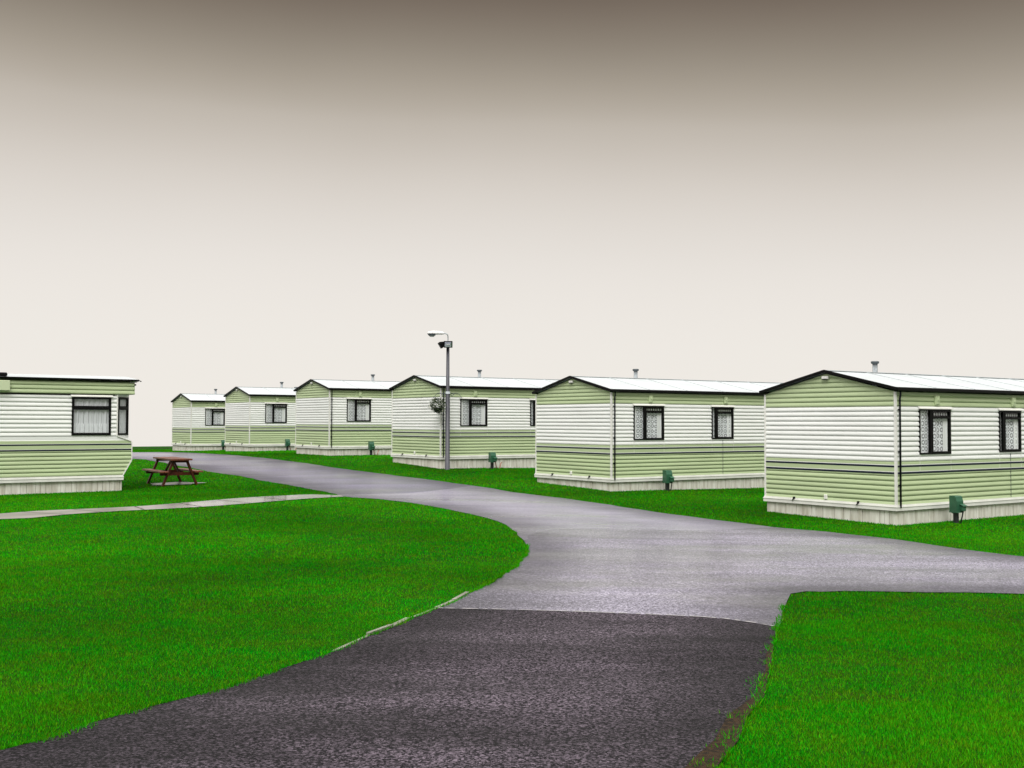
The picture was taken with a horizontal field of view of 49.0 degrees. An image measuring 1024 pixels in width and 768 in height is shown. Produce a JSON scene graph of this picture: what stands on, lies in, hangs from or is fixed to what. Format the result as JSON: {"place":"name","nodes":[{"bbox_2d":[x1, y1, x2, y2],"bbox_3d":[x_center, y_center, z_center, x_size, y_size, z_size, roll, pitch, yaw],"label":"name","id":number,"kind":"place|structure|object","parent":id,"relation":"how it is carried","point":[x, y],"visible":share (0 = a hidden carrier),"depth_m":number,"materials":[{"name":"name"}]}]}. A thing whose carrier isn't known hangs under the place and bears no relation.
{"place":"outdoors","nodes":[
{"label":"outdoors","id":0,"kind":"place"},
{"bbox_2d":[0,494,342,518],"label":"footpath","id":1,"kind":"structure","parent":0,"point":[31,514],"depth_m":21.48,"materials":[{"name":"grey concrete"}]},
{"bbox_2d":[132,452,471,493],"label":"road","id":2,"kind":"structure","parent":0,"point":[324,478],"depth_m":31.32,"materials":[{"name":"grey asphalt"}]},
{"bbox_2d":[0,608,775,767],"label":"driveway","id":3,"kind":"structure","parent":0,"point":[463,688],"depth_m":6.74,"materials":[{"name":"grey asphalt"}]},
{"bbox_2d":[465,608,773,625],"bbox_3d":[0.811,2.060,10.066,3.016,0.023,0.316,0,-2,14],"label":"road joint","id":4,"kind":"object","parent":3,"relation":"on","point":[614,612],"visible":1,"depth_m":10.15,"materials":[{"name":"grey concrete"}]},
{"bbox_2d":[0,446,1023,767],"bbox_3d":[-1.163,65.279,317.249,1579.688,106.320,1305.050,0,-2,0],"label":"ground","id":5,"kind":"structure","parent":0,"point":[498,528],"depth_m":10.56,"materials":[{"name":"green plant"}]},
{"bbox_2d":[0,372,141,494],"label":"mobile home","id":6,"kind":"object","parent":5,"relation":"on","point":[63,433],"visible":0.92,"depth_m":25.61,"materials":[{"name":"white paint"}]},
{"bbox_2d":[71,395,112,434],"bbox_3d":[-9.722,0.719,25.953,0.940,0.935,0.112,2,-2,-36],"label":"window","id":7,"kind":"structure","parent":6,"relation":"in","point":[91,414],"depth_m":25.97,"materials":[{"name":"black"}]},
{"bbox_2d":[118,397,128,434],"bbox_3d":[-9.218,0.761,26.564,0.075,0.895,0.469,0,-2,9],"label":"window","id":8,"kind":"structure","parent":6,"relation":"in","point":[123,402],"depth_m":26.63,"materials":[{"name":"black"}]},
{"bbox_2d":[142,457,203,486],"bbox_3d":[-8.836,2.288,29.188,1.094,0.740,1.960,1,-2,-31],"label":"picnic table","id":9,"kind":"object","parent":5,"relation":"on","point":[177,471],"visible":0.95,"depth_m":28.66,"materials":[{"name":"brown wood"}]},
{"bbox_2d":[151,482,206,484],"bbox_3d":[-8.803,2.578,29.122,1.353,0.026,1.253,-1,-2,26],"label":"concrete pad","id":10,"kind":"object","parent":5,"relation":"on","point":[172,483],"visible":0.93,"depth_m":29.24,"materials":[{"name":"grey concrete"}]},
{"bbox_2d":[171,389,225,450],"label":"static caravan","id":11,"kind":"object","parent":5,"relation":"on","point":[198,421],"visible":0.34,"depth_m":54.47,"materials":[{"name":"white paint"}]},
{"bbox_2d":[205,407,224,425],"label":"window","id":12,"kind":"structure","parent":11,"relation":"in","point":[222,423],"depth_m":54.51,"materials":[{"name":"black"}]},
{"bbox_2d":[221,440,225,449],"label":"hookup pillar","id":13,"kind":"structure","parent":5,"relation":"on","point":[222,443],"depth_m":54.31,"materials":[{"name":"green plastic"}]},
{"bbox_2d":[223,382,296,450],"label":"static caravan","id":14,"kind":"object","parent":5,"relation":"on","point":[259,418],"visible":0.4,"depth_m":48.01,"materials":[{"name":"white"}]},
{"bbox_2d":[265,402,287,422],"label":"window","id":15,"kind":"structure","parent":14,"relation":"in","point":[283,417],"depth_m":47.91,"materials":[{"name":"black"}]},
{"bbox_2d":[285,439,296,450],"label":"hookup pillar","id":16,"kind":"structure","parent":5,"relation":"on","point":[287,442],"depth_m":47.76,"materials":[{"name":"green plastic"}]},
{"bbox_2d":[293,374,400,455],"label":"static caravan","id":17,"kind":"object","parent":5,"relation":"on","point":[342,417],"visible":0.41,"depth_m":41.26,"materials":[{"name":"white"}]},
{"bbox_2d":[346,397,371,421],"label":"window","id":18,"kind":"structure","parent":17,"relation":"in","point":[368,405],"depth_m":41.03,"materials":[{"name":"black"}]},
{"bbox_2d":[368,442,378,454],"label":"hookup pillar","id":19,"kind":"structure","parent":5,"relation":"on","point":[371,446],"depth_m":40.84,"materials":[{"name":"green plastic"}]},
{"bbox_2d":[334,592,468,649],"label":"kerb","id":20,"kind":"structure","parent":5,"relation":"on","point":[440,605],"depth_m":9.46,"materials":[{"name":"concrete"}]},
{"bbox_2d":[427,331,461,469],"bbox_3d":[-2.002,0.627,33.159,1.022,4.405,0.300,0,-2,9],"label":"lamp post","id":21,"kind":"object","parent":5,"relation":"on","point":[447,344],"visible":0.99,"depth_m":33.14,"materials":[{"name":"black metal"}]},
{"bbox_2d":[428,396,446,414],"bbox_3d":[-2.198,0.634,33.172,0.553,0.563,0.594,1,-2,-17],"label":"hanging basket","id":22,"kind":"object","parent":21,"relation":"hanging from","point":[437,409],"visible":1,"depth_m":33.09,"materials":[{"name":"black"}]},
{"bbox_2d":[389,370,559,468],"bbox_3d":[1.305,1.292,37.646,10.542,3.451,3.244,1,-2,-34],"label":"static caravan","id":23,"kind":"object","parent":5,"relation":"on","point":[492,414],"visible":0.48,"depth_m":34.63,"materials":[{"name":"white"}]},
{"bbox_2d":[459,397,488,425],"bbox_3d":[-1.159,0.845,34.134,1.030,0.875,0.103,1,-2,-34],"label":"window","id":24,"kind":"structure","parent":23,"relation":"in","point":[483,418],"depth_m":34.15,"materials":[{"name":"black"}]},
{"bbox_2d":[529,399,534,425],"bbox_3d":[0.886,0.895,35.528,0.830,0.860,0.108,1,-2,-34],"label":"window","id":25,"kind":"structure","parent":23,"relation":"in","point":[533,400],"depth_m":35.38,"materials":[{"name":"black"}]},
{"bbox_2d":[488,452,501,468],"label":"hookup pillar","id":26,"kind":"structure","parent":5,"relation":"on","point":[492,458],"depth_m":34.06,"materials":[{"name":"green plastic"}]},
{"bbox_2d":[532,369,781,490],"bbox_3d":[5.761,1.364,30.656,10.542,3.451,3.244,1,-2,-34],"label":"static caravan","id":27,"kind":"object","parent":5,"relation":"on","point":[635,433],"visible":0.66,"depth_m":27.86,"materials":[{"name":"white"}]},
{"bbox_2d":[633,404,665,439],"bbox_3d":[3.308,0.916,27.137,1.030,0.875,0.103,1,-2,-34],"label":"window","id":28,"kind":"structure","parent":27,"relation":"in","point":[660,414],"depth_m":27.16,"materials":[{"name":"black"}]},
{"bbox_2d":[711,405,735,438],"bbox_3d":[5.350,0.967,28.542,0.830,0.860,0.108,1,-2,-34],"label":"window","id":29,"kind":"structure","parent":27,"relation":"in","point":[729,416],"depth_m":28.58,"materials":[{"name":"black"}]},
{"bbox_2d":[662,470,674,490],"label":"hookup pillar","id":30,"kind":"structure","parent":5,"relation":"on","point":[668,477],"depth_m":26.96,"materials":[{"name":"green plastic"}]},
{"bbox_2d":[685,643,773,767],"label":"soil verge","id":31,"kind":"structure","parent":5,"relation":"on","point":[708,752],"depth_m":6.12,"materials":[{"name":"brown soil"}]},
{"bbox_2d":[759,361,1023,525],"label":"static caravan","id":32,"kind":"object","parent":5,"relation":"on","point":[877,447],"visible":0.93,"depth_m":21.16,"materials":[{"name":"white"}]},
{"bbox_2d":[918,406,953,454],"bbox_3d":[7.777,0.852,20.646,1.030,0.875,0.103,2,-2,-36],"label":"window","id":33,"kind":"structure","parent":32,"relation":"in","point":[946,439],"depth_m":20.65,"materials":[{"name":"black"}]},
{"bbox_2d":[998,408,1023,451],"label":"window","id":34,"kind":"structure","parent":32,"relation":"in","point":[1016,421],"depth_m":22.13,"materials":[{"name":"black"}]},
{"bbox_2d":[949,495,966,523],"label":"hookup pillar","id":35,"kind":"structure","parent":5,"relation":"on","point":[957,506],"depth_m":20.40,"materials":[{"name":"green plastic"}]},
{"bbox_2d":[0,0,1023,446],"label":"sky","id":36,"kind":"structure","parent":0,"point":[197,196],"materials":[{"name":"white"}]},
{"bbox_2d":[338,486,770,539],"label":"road","id":37,"kind":"structure","parent":0,"point":[523,515],"depth_m":21.18,"materials":[{"name":"grey asphalt"}]},
{"bbox_2d":[441,527,1023,625],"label":"side road","id":38,"kind":"structure","parent":0,"point":[757,575],"depth_m":13.32,"materials":[{"name":"grey asphalt"}]}
]}

